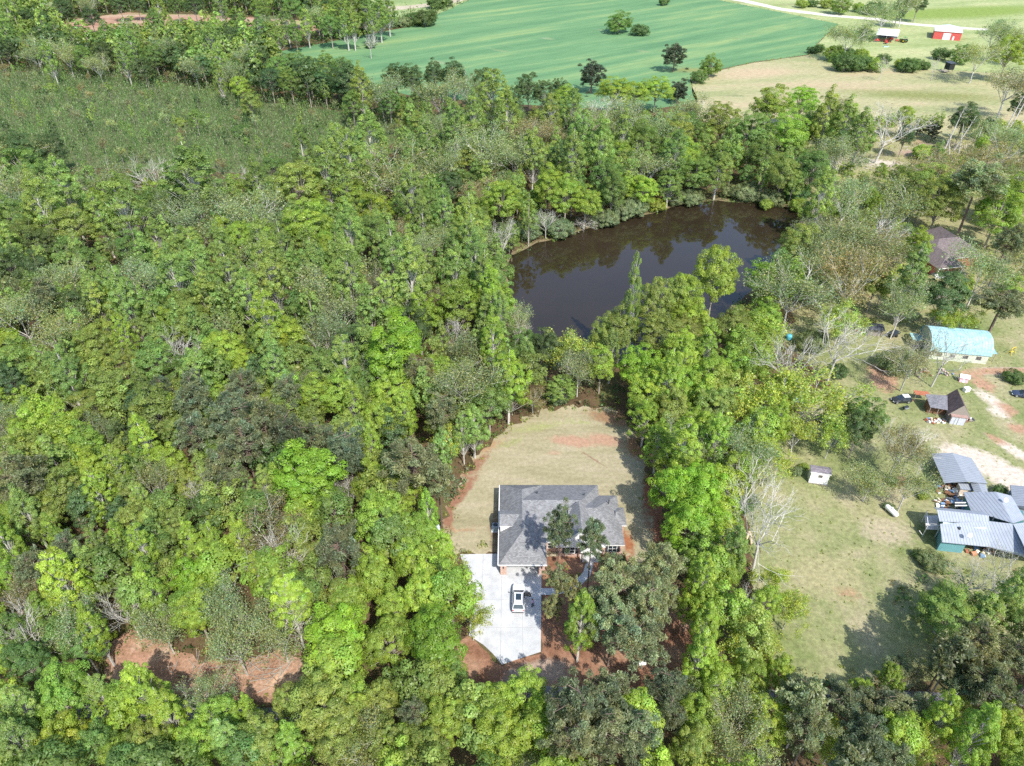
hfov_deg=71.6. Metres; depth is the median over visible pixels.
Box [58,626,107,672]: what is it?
leafy tree
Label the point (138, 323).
oak tree
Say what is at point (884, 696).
pine tree
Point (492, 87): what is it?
poplar tree
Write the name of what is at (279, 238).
poplar tree
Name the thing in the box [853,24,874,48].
leafy tree
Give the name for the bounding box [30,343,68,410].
poplar tree
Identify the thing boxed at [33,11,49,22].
leafy tree
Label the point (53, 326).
ash tree
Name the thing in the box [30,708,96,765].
leafy tree
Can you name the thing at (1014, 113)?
dead trunk
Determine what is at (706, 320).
leafy tree
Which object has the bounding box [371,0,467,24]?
meadow
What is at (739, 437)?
ash tree
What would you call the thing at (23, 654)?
leafy tree
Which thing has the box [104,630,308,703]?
red clearing
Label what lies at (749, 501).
bush
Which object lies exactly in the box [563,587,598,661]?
young tree
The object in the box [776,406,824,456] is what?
hickory tree
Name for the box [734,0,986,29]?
gravel lane
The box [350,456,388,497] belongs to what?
leafy tree
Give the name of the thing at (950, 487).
scrap debris
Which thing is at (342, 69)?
leafy tree
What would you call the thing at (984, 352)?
turquoise barn
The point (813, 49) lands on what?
bush
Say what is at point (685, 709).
hickory tree
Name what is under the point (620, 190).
leafy tree
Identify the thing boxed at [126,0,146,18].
leafy tree
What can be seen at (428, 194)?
leafy tree
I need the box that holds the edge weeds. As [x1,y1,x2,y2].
[102,0,1017,719]
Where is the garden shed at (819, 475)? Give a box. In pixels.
[807,465,831,485]
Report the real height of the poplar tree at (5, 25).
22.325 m
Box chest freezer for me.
[962,386,970,392]
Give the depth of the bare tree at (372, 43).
390.74 m
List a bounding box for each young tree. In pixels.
[0,520,29,574]
[0,558,29,598]
[34,545,99,624]
[40,513,75,557]
[44,393,71,439]
[76,601,117,665]
[80,466,119,526]
[97,443,139,497]
[106,518,132,567]
[110,312,144,357]
[118,660,174,727]
[125,522,166,574]
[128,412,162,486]
[132,561,169,629]
[141,686,196,744]
[175,516,206,564]
[198,519,227,562]
[224,511,256,576]
[237,691,262,724]
[246,290,294,356]
[246,551,270,610]
[265,571,321,647]
[270,719,318,765]
[342,378,365,442]
[359,487,383,544]
[362,423,383,463]
[395,384,417,443]
[406,285,435,354]
[418,487,439,529]
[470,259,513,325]
[479,306,506,371]
[488,348,533,424]
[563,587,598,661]
[626,398,658,446]
[639,417,671,474]
[645,349,688,408]
[660,412,702,502]
[663,324,699,382]
[680,551,718,623]
[681,625,718,690]
[686,598,719,663]
[689,318,726,369]
[694,412,732,467]
[764,394,792,460]
[873,661,905,694]
[920,688,964,756]
[943,700,1001,765]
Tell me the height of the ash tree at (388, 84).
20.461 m
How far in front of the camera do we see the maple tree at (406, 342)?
137.07 m
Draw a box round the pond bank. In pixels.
[501,198,812,370]
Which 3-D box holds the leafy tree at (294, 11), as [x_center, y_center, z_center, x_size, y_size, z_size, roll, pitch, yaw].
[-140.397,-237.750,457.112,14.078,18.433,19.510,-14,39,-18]
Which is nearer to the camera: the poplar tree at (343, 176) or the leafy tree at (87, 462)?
the leafy tree at (87, 462)
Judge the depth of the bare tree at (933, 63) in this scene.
352.69 m
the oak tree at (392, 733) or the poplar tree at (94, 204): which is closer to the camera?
the oak tree at (392, 733)
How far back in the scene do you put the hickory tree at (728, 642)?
92.69 m
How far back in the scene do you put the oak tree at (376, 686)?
86.66 m
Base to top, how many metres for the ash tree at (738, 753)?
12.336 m
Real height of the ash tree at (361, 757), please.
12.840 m
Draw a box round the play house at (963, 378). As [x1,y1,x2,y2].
[958,374,970,382]
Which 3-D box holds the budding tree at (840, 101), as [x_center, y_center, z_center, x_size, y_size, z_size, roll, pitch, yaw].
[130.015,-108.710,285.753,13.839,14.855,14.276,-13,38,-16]
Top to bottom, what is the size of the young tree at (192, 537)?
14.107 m
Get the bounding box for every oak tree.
[0,217,47,266]
[0,426,50,481]
[19,490,67,542]
[33,461,86,523]
[36,442,77,485]
[43,203,98,245]
[63,389,118,441]
[71,325,111,372]
[79,318,123,360]
[83,365,137,428]
[104,343,137,378]
[106,431,131,467]
[106,467,146,509]
[113,495,158,546]
[120,718,180,763]
[126,315,159,347]
[127,381,184,451]
[157,504,193,551]
[164,287,202,320]
[164,463,203,504]
[173,300,211,344]
[237,710,288,765]
[239,89,262,124]
[269,159,326,207]
[272,680,304,724]
[286,668,363,749]
[297,539,327,574]
[314,705,364,765]
[355,677,401,723]
[361,709,403,765]
[399,720,452,765]
[417,658,461,717]
[454,144,482,171]
[588,316,613,364]
[599,301,639,362]
[632,311,684,366]
[634,276,673,326]
[653,382,688,426]
[660,279,695,322]
[661,111,694,140]
[666,313,702,345]
[667,721,715,765]
[693,384,737,422]
[700,101,742,139]
[713,304,753,356]
[763,150,800,191]
[778,223,827,262]
[859,264,893,311]
[895,162,955,223]
[914,180,967,228]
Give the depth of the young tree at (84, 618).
92.58 m
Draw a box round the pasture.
[690,55,1023,139]
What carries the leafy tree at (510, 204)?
on the ground at (456, 752)
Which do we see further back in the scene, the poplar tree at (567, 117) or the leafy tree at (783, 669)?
the poplar tree at (567, 117)
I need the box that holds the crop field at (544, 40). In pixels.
[277,0,837,110]
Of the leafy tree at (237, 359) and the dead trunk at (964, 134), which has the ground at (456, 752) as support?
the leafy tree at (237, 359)
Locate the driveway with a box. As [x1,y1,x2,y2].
[460,554,541,663]
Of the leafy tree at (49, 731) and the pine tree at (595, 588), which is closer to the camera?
the leafy tree at (49, 731)
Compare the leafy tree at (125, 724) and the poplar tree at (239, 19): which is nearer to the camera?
the leafy tree at (125, 724)
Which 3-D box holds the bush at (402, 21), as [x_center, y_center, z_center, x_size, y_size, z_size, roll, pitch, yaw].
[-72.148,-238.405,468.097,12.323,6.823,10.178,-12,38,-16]
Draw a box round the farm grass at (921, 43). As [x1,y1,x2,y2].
[721,0,1023,73]
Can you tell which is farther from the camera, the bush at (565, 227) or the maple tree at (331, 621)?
the bush at (565, 227)
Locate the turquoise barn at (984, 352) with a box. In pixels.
[909,325,996,363]
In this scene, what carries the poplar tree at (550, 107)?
on the ground at (456, 752)
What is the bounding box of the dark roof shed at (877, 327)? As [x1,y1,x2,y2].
[866,323,884,335]
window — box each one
[566,548,574,553]
[608,546,616,551]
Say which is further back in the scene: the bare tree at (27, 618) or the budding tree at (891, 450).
the budding tree at (891, 450)
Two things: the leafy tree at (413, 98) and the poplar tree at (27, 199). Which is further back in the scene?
the leafy tree at (413, 98)
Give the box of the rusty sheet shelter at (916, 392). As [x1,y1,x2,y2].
[911,390,928,400]
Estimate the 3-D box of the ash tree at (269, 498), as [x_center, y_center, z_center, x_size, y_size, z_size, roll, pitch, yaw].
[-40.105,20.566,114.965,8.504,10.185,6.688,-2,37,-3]
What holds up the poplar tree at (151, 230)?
on the ground at (456, 752)
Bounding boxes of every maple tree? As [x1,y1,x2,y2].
[167,555,213,609]
[271,438,348,515]
[303,601,368,679]
[362,306,422,386]
[403,602,468,682]
[615,342,664,393]
[646,464,711,531]
[660,493,731,552]
[668,458,727,532]
[743,258,779,308]
[785,84,820,118]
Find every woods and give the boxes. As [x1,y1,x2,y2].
[0,0,381,107]
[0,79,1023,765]
[789,109,1023,318]
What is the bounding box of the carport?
[928,453,987,496]
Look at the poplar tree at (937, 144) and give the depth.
228.98 m
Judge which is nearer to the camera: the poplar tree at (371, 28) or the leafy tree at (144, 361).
the leafy tree at (144, 361)
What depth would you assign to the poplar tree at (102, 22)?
393.16 m
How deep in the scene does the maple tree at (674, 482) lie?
110.34 m
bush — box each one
[32,82,44,91]
[43,83,59,91]
[148,77,159,84]
[171,118,186,127]
[231,124,251,137]
[312,118,326,126]
[364,41,375,48]
[386,17,398,27]
[394,16,412,26]
[404,11,422,24]
[413,9,437,26]
[426,0,446,7]
[487,229,516,254]
[493,218,521,234]
[508,192,546,212]
[515,220,541,241]
[532,210,558,231]
[544,217,576,239]
[547,389,570,405]
[589,208,619,227]
[609,200,639,220]
[622,191,650,216]
[630,24,650,35]
[646,196,667,211]
[659,0,669,4]
[665,190,686,205]
[682,188,705,206]
[690,69,708,83]
[719,183,742,197]
[729,180,762,201]
[733,490,760,515]
[752,187,785,207]
[759,199,774,210]
[784,183,810,202]
[787,197,806,211]
[790,466,804,476]
[794,0,809,7]
[796,329,830,353]
[798,462,809,470]
[806,46,818,53]
[807,0,818,6]
[814,44,825,51]
[819,0,831,7]
[822,44,844,61]
[827,362,848,378]
[830,51,860,70]
[830,200,847,216]
[843,48,855,54]
[848,54,873,70]
[852,2,864,11]
[853,47,870,56]
[859,192,895,212]
[863,0,886,14]
[866,56,884,72]
[874,346,917,375]
[877,53,891,62]
[883,502,896,510]
[894,58,905,67]
[896,57,920,71]
[910,548,922,561]
[911,144,932,159]
[914,57,925,67]
[915,546,947,574]
[917,491,929,499]
[921,60,930,69]
[930,47,951,59]
[992,483,1008,493]
[1001,368,1023,384]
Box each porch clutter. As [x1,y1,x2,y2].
[933,497,963,509]
[965,546,994,557]
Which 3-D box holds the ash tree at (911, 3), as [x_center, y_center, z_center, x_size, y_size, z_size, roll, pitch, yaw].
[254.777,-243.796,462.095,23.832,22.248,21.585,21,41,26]
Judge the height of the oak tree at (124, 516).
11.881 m
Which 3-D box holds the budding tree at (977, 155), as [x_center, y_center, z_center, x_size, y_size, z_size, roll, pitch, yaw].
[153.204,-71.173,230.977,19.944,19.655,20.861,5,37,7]
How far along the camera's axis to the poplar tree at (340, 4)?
420.78 m
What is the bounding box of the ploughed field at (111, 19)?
[63,12,319,32]
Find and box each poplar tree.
[0,0,18,23]
[0,14,14,37]
[0,683,62,741]
[0,713,46,765]
[5,0,23,13]
[7,483,47,548]
[18,25,32,58]
[18,168,60,255]
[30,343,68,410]
[36,38,61,84]
[43,152,89,238]
[43,343,90,420]
[47,16,59,39]
[65,20,83,43]
[68,539,113,605]
[76,267,110,330]
[81,673,120,725]
[82,522,116,578]
[84,190,116,257]
[98,19,107,37]
[100,169,153,244]
[102,264,145,345]
[112,36,135,85]
[122,27,143,71]
[128,481,159,513]
[129,362,149,387]
[141,506,171,547]
[144,213,170,259]
[150,0,167,29]
[155,241,203,308]
[156,142,227,232]
[166,14,173,30]
[177,238,217,298]
[178,346,211,404]
[190,449,222,492]
[193,258,216,318]
[199,21,224,51]
[205,218,243,279]
[208,718,246,765]
[210,41,230,87]
[211,0,229,25]
[212,62,227,97]
[212,241,252,322]
[231,462,252,497]
[232,265,265,326]
[233,13,250,45]
[243,153,270,203]
[245,214,281,278]
[249,230,299,322]
[252,8,266,38]
[254,463,275,517]
[258,331,291,390]
[268,220,296,275]
[270,19,287,48]
[277,4,296,47]
[291,121,314,181]
[295,239,333,300]
[299,4,315,47]
[302,135,348,206]
[324,0,348,38]
[325,122,352,171]
[326,231,368,322]
[327,334,364,409]
[331,125,372,205]
[332,0,350,40]
[333,168,358,216]
[335,10,354,50]
[335,196,367,269]
[344,5,362,50]
[345,0,365,39]
[349,59,372,113]
[354,0,380,38]
[354,104,391,168]
[364,6,380,41]
[370,0,390,42]
[370,273,405,330]
[371,220,411,275]
[379,0,397,36]
[390,237,434,312]
[395,163,429,220]
[411,116,448,178]
[412,191,434,256]
[432,187,455,236]
[434,239,476,316]
[441,100,471,151]
[442,224,462,270]
[452,410,474,464]
[453,193,490,247]
[456,214,490,273]
[460,87,488,135]
[460,403,490,458]
[463,228,488,283]
[468,248,501,327]
[474,68,511,120]
[486,290,515,342]
[492,83,521,142]
[516,336,536,395]
[517,126,549,189]
[538,92,561,133]
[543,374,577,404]
[557,128,587,180]
[558,88,583,137]
[563,108,594,168]
[583,109,617,190]
[600,329,624,383]
[608,107,636,154]
[620,251,641,365]
[656,168,684,206]
[658,129,690,184]
[703,152,732,199]
[721,520,748,593]
[798,164,839,222]
[807,83,841,154]
[824,93,860,168]
[845,106,877,176]
[892,240,931,325]
[923,139,948,167]
[956,591,1007,638]
[992,566,1023,624]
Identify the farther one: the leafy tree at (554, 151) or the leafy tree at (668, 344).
the leafy tree at (554, 151)
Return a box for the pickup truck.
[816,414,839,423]
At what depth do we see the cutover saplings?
294.23 m
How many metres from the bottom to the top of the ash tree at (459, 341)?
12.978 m
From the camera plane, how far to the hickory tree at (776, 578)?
103.62 m
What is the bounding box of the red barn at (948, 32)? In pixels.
[932,24,962,40]
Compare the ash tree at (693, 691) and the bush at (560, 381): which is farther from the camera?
the bush at (560, 381)
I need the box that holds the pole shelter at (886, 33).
[875,28,899,42]
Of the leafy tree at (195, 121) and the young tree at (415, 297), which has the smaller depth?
the young tree at (415, 297)
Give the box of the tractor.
[895,37,907,42]
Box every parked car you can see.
[511,583,530,612]
[891,394,912,403]
[1011,389,1023,397]
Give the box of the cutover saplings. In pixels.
[0,59,408,173]
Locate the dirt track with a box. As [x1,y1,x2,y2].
[389,0,462,9]
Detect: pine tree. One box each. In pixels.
[0,451,49,498]
[0,486,29,538]
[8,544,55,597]
[22,275,59,315]
[49,528,87,569]
[149,374,176,396]
[171,367,212,417]
[171,408,214,481]
[202,446,248,515]
[203,382,255,473]
[203,417,227,445]
[215,418,272,488]
[217,464,246,518]
[223,368,262,412]
[234,395,288,452]
[267,401,312,466]
[271,372,302,413]
[304,417,334,450]
[324,421,365,502]
[326,431,363,497]
[376,436,443,513]
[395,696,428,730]
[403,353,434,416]
[424,460,458,527]
[425,387,461,456]
[536,709,598,765]
[541,589,565,637]
[542,496,578,562]
[542,561,570,607]
[543,666,604,726]
[564,574,581,602]
[564,704,639,765]
[576,516,609,590]
[583,665,639,715]
[584,584,609,641]
[587,592,636,666]
[593,551,622,582]
[593,557,647,639]
[606,614,671,686]
[606,707,664,765]
[622,737,652,765]
[626,567,671,647]
[628,540,689,608]
[643,660,687,702]
[647,685,688,743]
[650,574,678,613]
[779,666,822,725]
[783,700,843,765]
[823,673,867,718]
[834,707,895,765]
[856,685,918,732]
[871,741,915,765]
[880,654,912,678]
[891,689,935,728]
[919,642,964,691]
[940,663,984,723]
[948,611,1015,692]
[949,153,1023,235]
[966,659,1023,726]
[972,284,1023,332]
[984,637,1023,675]
[987,222,1023,288]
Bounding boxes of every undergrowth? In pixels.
[0,0,782,162]
[0,57,414,185]
[0,160,1023,765]
[789,117,1023,324]
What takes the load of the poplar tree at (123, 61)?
on the cutover ground at (146, 165)
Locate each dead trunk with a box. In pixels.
[944,110,963,148]
[953,117,976,150]
[958,124,967,152]
[1006,95,1023,126]
[1009,96,1023,129]
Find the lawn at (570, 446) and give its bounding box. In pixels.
[442,405,669,578]
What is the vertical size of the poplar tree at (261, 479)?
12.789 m
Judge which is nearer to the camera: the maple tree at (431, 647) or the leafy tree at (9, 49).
the maple tree at (431, 647)
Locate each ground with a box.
[0,0,1023,765]
[0,71,399,172]
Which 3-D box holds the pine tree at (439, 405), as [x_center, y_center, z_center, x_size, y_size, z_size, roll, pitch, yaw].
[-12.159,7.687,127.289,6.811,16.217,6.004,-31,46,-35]
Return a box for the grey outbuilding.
[1008,485,1023,515]
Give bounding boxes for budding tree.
[0,562,44,609]
[234,483,311,570]
[361,259,400,300]
[384,217,415,240]
[422,282,459,323]
[455,175,501,204]
[502,117,563,163]
[519,382,546,413]
[536,125,566,147]
[808,235,898,321]
[824,220,899,279]
[829,93,854,114]
[872,422,941,471]
[876,334,943,390]
[887,644,936,690]
[903,144,977,182]
[952,136,1023,170]
[981,64,1023,117]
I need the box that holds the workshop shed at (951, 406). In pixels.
[924,389,970,425]
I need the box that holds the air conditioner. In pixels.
[491,523,497,532]
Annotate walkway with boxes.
[541,562,592,594]
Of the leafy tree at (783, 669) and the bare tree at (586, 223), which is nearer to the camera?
the leafy tree at (783, 669)
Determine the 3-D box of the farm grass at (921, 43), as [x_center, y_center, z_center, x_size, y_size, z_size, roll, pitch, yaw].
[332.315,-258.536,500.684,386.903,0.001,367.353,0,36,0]
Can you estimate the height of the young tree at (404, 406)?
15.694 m
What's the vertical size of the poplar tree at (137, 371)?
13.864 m
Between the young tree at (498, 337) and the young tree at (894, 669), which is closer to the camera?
the young tree at (894, 669)
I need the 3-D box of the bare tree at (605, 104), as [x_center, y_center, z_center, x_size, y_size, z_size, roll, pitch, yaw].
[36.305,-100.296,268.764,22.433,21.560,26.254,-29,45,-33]
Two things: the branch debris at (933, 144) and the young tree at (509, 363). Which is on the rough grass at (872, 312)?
the branch debris at (933, 144)
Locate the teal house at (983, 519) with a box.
[919,492,1023,556]
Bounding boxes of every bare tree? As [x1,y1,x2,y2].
[0,594,59,659]
[90,586,142,639]
[124,152,173,189]
[159,323,202,377]
[181,466,217,507]
[235,520,311,572]
[330,474,352,511]
[332,471,361,512]
[364,34,379,58]
[440,317,468,354]
[487,215,516,253]
[505,310,533,341]
[535,208,557,237]
[572,215,598,229]
[574,91,634,122]
[715,450,784,514]
[717,464,809,594]
[722,581,759,639]
[741,318,836,379]
[813,299,904,381]
[849,99,939,163]
[858,199,910,245]
[868,412,943,474]
[876,55,892,80]
[897,340,935,378]
[920,321,982,386]
[931,56,945,80]
[946,554,1000,594]
[970,536,1023,594]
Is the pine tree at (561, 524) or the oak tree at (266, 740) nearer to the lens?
the oak tree at (266, 740)
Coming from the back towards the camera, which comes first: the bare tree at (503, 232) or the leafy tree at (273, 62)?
the leafy tree at (273, 62)
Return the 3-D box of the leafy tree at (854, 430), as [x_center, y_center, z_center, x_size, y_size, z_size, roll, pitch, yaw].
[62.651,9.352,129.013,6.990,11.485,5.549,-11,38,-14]
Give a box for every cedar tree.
[576,58,606,93]
[661,42,688,71]
[668,81,687,103]
[670,78,687,101]
[922,119,930,135]
[924,121,941,140]
[979,117,996,133]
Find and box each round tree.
[604,9,633,32]
[699,52,723,76]
[830,0,853,14]
[950,44,971,64]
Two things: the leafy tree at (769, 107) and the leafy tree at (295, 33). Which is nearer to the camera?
the leafy tree at (769, 107)
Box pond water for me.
[507,200,805,365]
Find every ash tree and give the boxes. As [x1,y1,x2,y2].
[0,133,53,183]
[0,162,47,219]
[0,185,22,212]
[0,287,73,352]
[0,391,29,429]
[0,408,13,443]
[3,31,38,63]
[11,37,52,74]
[25,302,95,368]
[30,253,86,291]
[32,584,107,661]
[39,37,82,78]
[57,154,128,194]
[75,0,99,17]
[76,410,125,443]
[80,49,112,81]
[97,253,165,299]
[127,190,168,237]
[127,592,196,655]
[129,454,181,508]
[148,37,175,68]
[151,192,216,233]
[171,665,240,713]
[175,51,207,88]
[186,174,254,218]
[196,567,270,636]
[198,183,294,235]
[200,591,275,679]
[219,59,248,82]
[228,40,265,64]
[238,588,318,668]
[239,485,283,529]
[250,192,300,242]
[259,13,278,29]
[289,258,361,321]
[289,363,324,384]
[298,314,347,353]
[301,281,369,329]
[303,5,329,39]
[316,688,385,765]
[333,133,434,205]
[344,69,406,120]
[344,339,408,380]
[403,68,475,113]
[410,226,450,271]
[411,132,468,181]
[414,559,454,605]
[420,113,452,147]
[423,354,520,416]
[442,328,485,362]
[445,117,516,172]
[451,68,491,105]
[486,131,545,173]
[496,706,551,765]
[504,297,533,342]
[556,345,613,396]
[573,101,619,134]
[602,95,655,130]
[623,140,679,188]
[626,104,690,155]
[651,411,727,461]
[660,665,703,710]
[670,91,712,132]
[696,700,787,765]
[700,407,785,476]
[704,672,776,760]
[738,242,848,327]
[794,244,857,303]
[801,219,863,287]
[806,198,910,259]
[816,131,874,186]
[816,173,879,225]
[824,20,878,51]
[843,457,904,501]
[853,0,908,37]
[873,272,936,338]
[873,446,946,511]
[876,173,946,225]
[886,0,921,27]
[941,232,1023,307]
[953,41,1014,82]
[973,113,1023,166]
[975,15,1021,53]
[984,22,1023,64]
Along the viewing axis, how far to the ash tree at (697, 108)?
276.97 m
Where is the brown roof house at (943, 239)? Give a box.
[907,226,982,278]
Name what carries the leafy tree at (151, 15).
on the ground at (456, 752)
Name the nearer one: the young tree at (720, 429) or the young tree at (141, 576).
the young tree at (141, 576)
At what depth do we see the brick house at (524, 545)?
113.89 m
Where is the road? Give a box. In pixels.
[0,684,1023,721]
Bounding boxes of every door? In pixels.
[942,33,950,39]
[949,417,958,424]
[956,418,965,425]
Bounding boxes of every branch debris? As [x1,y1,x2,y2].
[162,649,282,686]
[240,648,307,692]
[861,162,916,171]
[904,141,962,156]
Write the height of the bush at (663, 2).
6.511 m
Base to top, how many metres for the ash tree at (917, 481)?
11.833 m
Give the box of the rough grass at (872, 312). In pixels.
[788,132,1023,322]
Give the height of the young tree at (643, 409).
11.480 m
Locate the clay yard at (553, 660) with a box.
[457,555,694,688]
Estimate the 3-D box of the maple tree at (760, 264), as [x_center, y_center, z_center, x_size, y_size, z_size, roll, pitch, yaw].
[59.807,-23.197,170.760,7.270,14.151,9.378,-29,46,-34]
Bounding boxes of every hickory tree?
[194,295,216,326]
[222,299,249,331]
[415,377,452,397]
[425,545,475,608]
[426,423,461,460]
[451,590,494,640]
[543,325,600,370]
[671,700,697,727]
[695,626,755,687]
[727,324,778,370]
[734,370,797,415]
[744,433,800,486]
[747,563,792,597]
[747,615,785,663]
[762,358,876,432]
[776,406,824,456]
[776,587,811,637]
[805,735,838,765]
[816,296,872,349]
[817,413,855,458]
[820,713,844,744]
[890,722,943,765]
[929,306,959,328]
[942,306,986,328]
[946,692,980,724]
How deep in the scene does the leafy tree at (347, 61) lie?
326.60 m
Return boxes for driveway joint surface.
[474,571,540,660]
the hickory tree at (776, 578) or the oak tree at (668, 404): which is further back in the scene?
the oak tree at (668, 404)
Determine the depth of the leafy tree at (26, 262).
172.01 m
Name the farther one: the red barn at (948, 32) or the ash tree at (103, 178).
the red barn at (948, 32)
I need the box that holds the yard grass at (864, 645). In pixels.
[746,310,1023,688]
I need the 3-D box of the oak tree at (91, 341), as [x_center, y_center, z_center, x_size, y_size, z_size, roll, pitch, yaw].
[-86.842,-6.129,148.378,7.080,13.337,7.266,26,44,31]
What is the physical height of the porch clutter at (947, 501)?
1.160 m
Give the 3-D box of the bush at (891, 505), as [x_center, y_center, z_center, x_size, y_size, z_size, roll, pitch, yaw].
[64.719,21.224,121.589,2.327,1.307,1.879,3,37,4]
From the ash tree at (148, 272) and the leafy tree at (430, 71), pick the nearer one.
the ash tree at (148, 272)
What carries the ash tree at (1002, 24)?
on the farm grass at (921, 43)
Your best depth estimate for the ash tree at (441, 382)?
128.55 m
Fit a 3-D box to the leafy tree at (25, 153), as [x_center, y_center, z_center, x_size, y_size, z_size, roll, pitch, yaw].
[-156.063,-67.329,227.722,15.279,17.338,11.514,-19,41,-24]
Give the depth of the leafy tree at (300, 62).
323.29 m
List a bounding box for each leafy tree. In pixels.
[0,37,18,67]
[0,129,43,165]
[0,145,45,183]
[0,194,31,231]
[0,244,29,291]
[0,334,41,387]
[0,359,30,400]
[0,492,36,546]
[0,611,35,661]
[0,640,54,685]
[0,644,19,680]
[4,415,28,446]
[16,248,54,282]
[17,7,35,23]
[18,228,61,276]
[18,399,51,442]
[24,589,64,636]
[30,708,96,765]
[31,656,94,734]
[32,132,69,164]
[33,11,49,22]
[52,0,77,23]
[56,288,93,319]
[57,418,105,465]
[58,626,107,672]
[65,444,104,482]
[69,717,118,765]
[70,45,93,71]
[75,571,115,611]
[79,5,101,31]
[91,41,115,75]
[97,729,144,765]
[105,706,140,738]
[108,0,128,20]
[108,230,150,261]
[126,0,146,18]
[130,56,157,86]
[131,336,181,380]
[133,253,171,283]
[139,43,164,75]
[143,441,193,483]
[145,8,161,24]
[155,306,180,348]
[157,414,186,456]
[167,0,184,20]
[167,41,188,75]
[169,225,208,260]
[172,588,218,640]
[172,718,217,765]
[182,0,205,21]
[185,31,207,53]
[187,109,203,135]
[193,692,246,744]
[200,329,245,369]
[207,371,228,396]
[223,26,243,46]
[224,220,257,257]
[226,290,255,327]
[227,348,253,379]
[229,76,250,98]
[230,14,242,22]
[242,318,267,354]
[248,0,273,16]
[251,48,270,67]
[258,68,284,101]
[260,389,272,404]
[261,153,285,181]
[265,56,290,88]
[276,316,312,370]
[277,68,304,100]
[281,196,333,241]
[282,0,301,27]
[282,50,304,68]
[287,23,301,49]
[292,53,322,96]
[297,371,329,418]
[298,345,329,380]
[313,68,337,102]
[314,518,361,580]
[316,49,335,72]
[318,234,337,265]
[319,12,339,48]
[320,368,359,416]
[325,345,359,375]
[325,674,375,726]
[326,58,357,92]
[329,323,369,372]
[330,56,355,78]
[332,178,372,211]
[334,74,351,103]
[334,365,376,407]
[341,88,363,124]
[348,542,398,606]
[350,213,386,260]
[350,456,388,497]
[353,489,410,559]
[355,192,394,223]
[360,612,413,676]
[363,399,393,449]
[368,369,415,411]
[374,583,413,626]
[377,89,400,125]
[380,62,410,93]
[385,473,424,511]
[390,535,432,582]
[393,301,434,360]
[393,511,438,560]
[399,63,424,90]
[402,569,443,624]
[408,88,429,111]
[418,691,474,748]
[421,185,441,213]
[423,57,444,98]
[425,527,455,563]
[431,274,492,338]
[436,170,463,212]
[441,56,466,99]
[442,652,468,686]
[460,378,512,437]
[465,681,522,731]
[469,67,495,97]
[469,705,530,765]
[481,180,523,222]
[497,86,523,108]
[500,663,547,714]
[508,327,540,355]
[514,72,543,115]
[523,696,555,752]
[532,80,555,108]
[532,326,563,379]
[533,162,562,211]
[547,139,568,164]
[548,173,583,217]
[551,77,568,94]
[553,83,577,105]
[570,183,602,228]
[585,343,615,393]
[587,157,623,207]
[594,75,635,110]
[596,168,626,208]
[619,81,650,104]
[626,118,662,152]
[626,370,667,425]
[627,175,658,202]
[640,75,675,112]
[652,444,685,492]
[659,132,700,159]
[660,329,704,373]
[664,366,704,407]
[666,297,714,335]
[667,272,704,321]
[671,591,705,631]
[675,147,696,183]
[677,156,718,196]
[679,528,721,564]
[680,691,721,744]
[681,405,714,453]
[691,244,742,325]
[694,354,730,401]
[696,654,736,714]
[711,547,745,589]
[727,110,774,165]
[728,658,769,708]
[741,688,788,758]
[742,137,783,183]
[748,83,792,128]
[748,584,785,618]
[752,296,782,344]
[763,652,795,694]
[766,107,810,154]
[776,697,803,721]
[786,103,823,156]
[796,147,832,199]
[840,395,890,449]
[842,411,878,457]
[847,677,875,703]
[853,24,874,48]
[891,0,907,27]
[894,106,917,124]
[895,124,916,156]
[900,225,935,271]
[911,0,928,21]
[914,578,978,638]
[920,265,973,325]
[947,101,981,145]
[971,186,1023,248]
[977,698,1023,761]
[987,34,1023,72]
[994,726,1023,765]
[996,171,1023,208]
[998,605,1023,639]
[1006,91,1023,125]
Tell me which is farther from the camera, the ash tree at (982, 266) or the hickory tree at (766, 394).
the ash tree at (982, 266)
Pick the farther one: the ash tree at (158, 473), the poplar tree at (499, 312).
the poplar tree at (499, 312)
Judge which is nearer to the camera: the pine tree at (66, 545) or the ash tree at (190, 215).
the pine tree at (66, 545)
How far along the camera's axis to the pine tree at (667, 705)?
82.72 m
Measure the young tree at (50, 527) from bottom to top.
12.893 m
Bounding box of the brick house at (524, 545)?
[498,485,626,574]
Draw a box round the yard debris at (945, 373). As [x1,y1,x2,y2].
[914,368,953,377]
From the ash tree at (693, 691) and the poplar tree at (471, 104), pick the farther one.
the poplar tree at (471, 104)
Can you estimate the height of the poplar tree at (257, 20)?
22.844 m
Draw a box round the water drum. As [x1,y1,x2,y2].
[786,333,791,340]
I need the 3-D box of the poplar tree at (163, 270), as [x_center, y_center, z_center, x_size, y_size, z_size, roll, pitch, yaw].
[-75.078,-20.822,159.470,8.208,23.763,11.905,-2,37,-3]
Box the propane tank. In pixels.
[885,504,898,516]
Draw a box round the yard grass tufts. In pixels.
[751,315,1022,642]
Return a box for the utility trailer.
[887,329,900,337]
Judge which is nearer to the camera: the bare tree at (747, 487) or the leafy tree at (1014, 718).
the leafy tree at (1014, 718)
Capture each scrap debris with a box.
[924,417,946,423]
[935,482,961,497]
[966,417,974,421]
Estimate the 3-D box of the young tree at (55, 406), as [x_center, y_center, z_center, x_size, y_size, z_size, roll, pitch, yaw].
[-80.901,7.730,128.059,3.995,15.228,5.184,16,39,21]
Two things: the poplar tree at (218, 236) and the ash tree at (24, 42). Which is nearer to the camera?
the poplar tree at (218, 236)
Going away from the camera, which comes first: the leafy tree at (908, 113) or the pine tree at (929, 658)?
the pine tree at (929, 658)

